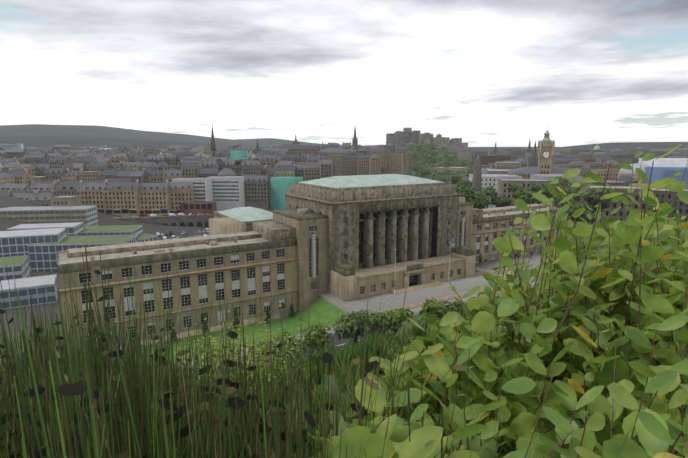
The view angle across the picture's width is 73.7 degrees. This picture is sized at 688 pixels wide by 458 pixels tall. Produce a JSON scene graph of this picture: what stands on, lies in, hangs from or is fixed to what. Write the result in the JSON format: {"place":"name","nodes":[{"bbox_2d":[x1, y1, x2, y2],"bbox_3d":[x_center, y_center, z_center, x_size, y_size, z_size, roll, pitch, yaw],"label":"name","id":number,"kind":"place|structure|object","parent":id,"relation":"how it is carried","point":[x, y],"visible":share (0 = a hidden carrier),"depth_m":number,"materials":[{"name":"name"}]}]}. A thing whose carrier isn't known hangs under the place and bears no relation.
{"place":"outdoors","nodes":[
{"label":"outdoors","id":0,"kind":"place"},
{"bbox_2d":[0,124,687,453],"bbox_3d":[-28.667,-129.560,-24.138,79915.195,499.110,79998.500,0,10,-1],"label":"ground","id":1,"kind":"structure","parent":0,"point":[44,135],"depth_m":3265.64,"materials":[{"name":"green plant"}]},
{"bbox_2d":[113,211,214,239],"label":"parked cars","id":2,"kind":"object","parent":1,"relation":"on","point":[171,233],"visible":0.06,"depth_m":322.19,"materials":[{"name":"grey paint"}]},
{"bbox_2d":[0,142,407,239],"bbox_3d":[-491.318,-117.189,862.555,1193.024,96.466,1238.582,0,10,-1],"label":"city buildings","id":3,"kind":"structure","parent":1,"relation":"on","point":[194,180],"depth_m":417.54,"materials":[{"name":"grey stone"}]},
{"bbox_2d":[57,174,567,353],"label":"government building","id":4,"kind":"structure","parent":1,"relation":"on","point":[342,238],"depth_m":127.73,"materials":[{"name":"stone"}]},
{"bbox_2d":[0,125,650,205],"bbox_3d":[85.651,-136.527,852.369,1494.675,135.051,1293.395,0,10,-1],"label":"distant buildings","id":5,"kind":"structure","parent":1,"relation":"on","point":[544,153],"depth_m":605.33,"materials":[{"name":"grey stone"}]},
{"bbox_2d":[0,243,666,457],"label":"tall grass","id":6,"kind":"object","parent":1,"relation":"on","point":[75,403],"visible":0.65,"depth_m":1.08,"materials":[{"name":"green plant"}]},
{"bbox_2d":[0,146,687,309],"bbox_3d":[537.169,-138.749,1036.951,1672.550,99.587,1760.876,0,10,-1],"label":"buildings","id":7,"kind":"structure","parent":1,"relation":"on","point":[43,238],"depth_m":277.66,"materials":[{"name":"stone"}]},
{"bbox_2d":[116,144,611,382],"bbox_3d":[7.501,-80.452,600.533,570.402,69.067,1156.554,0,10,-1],"label":"trees","id":8,"kind":"object","parent":1,"relation":"on","point":[424,166],"visible":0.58,"depth_m":200.65,"materials":[{"name":"green plant"}]},
{"bbox_2d":[258,144,687,457],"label":"shrub","id":9,"kind":"object","parent":1,"relation":"on","point":[602,335],"visible":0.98,"depth_m":1.37,"materials":[{"name":"green plant"}]},
{"bbox_2d":[0,0,687,146],"label":"sky","id":10,"kind":"structure","parent":0,"point":[482,73],"materials":[{"name":"white"}]},
{"bbox_2d":[97,243,672,380],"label":"forecourt","id":11,"kind":"structure","parent":0,"point":[327,308],"depth_m":123.69,"materials":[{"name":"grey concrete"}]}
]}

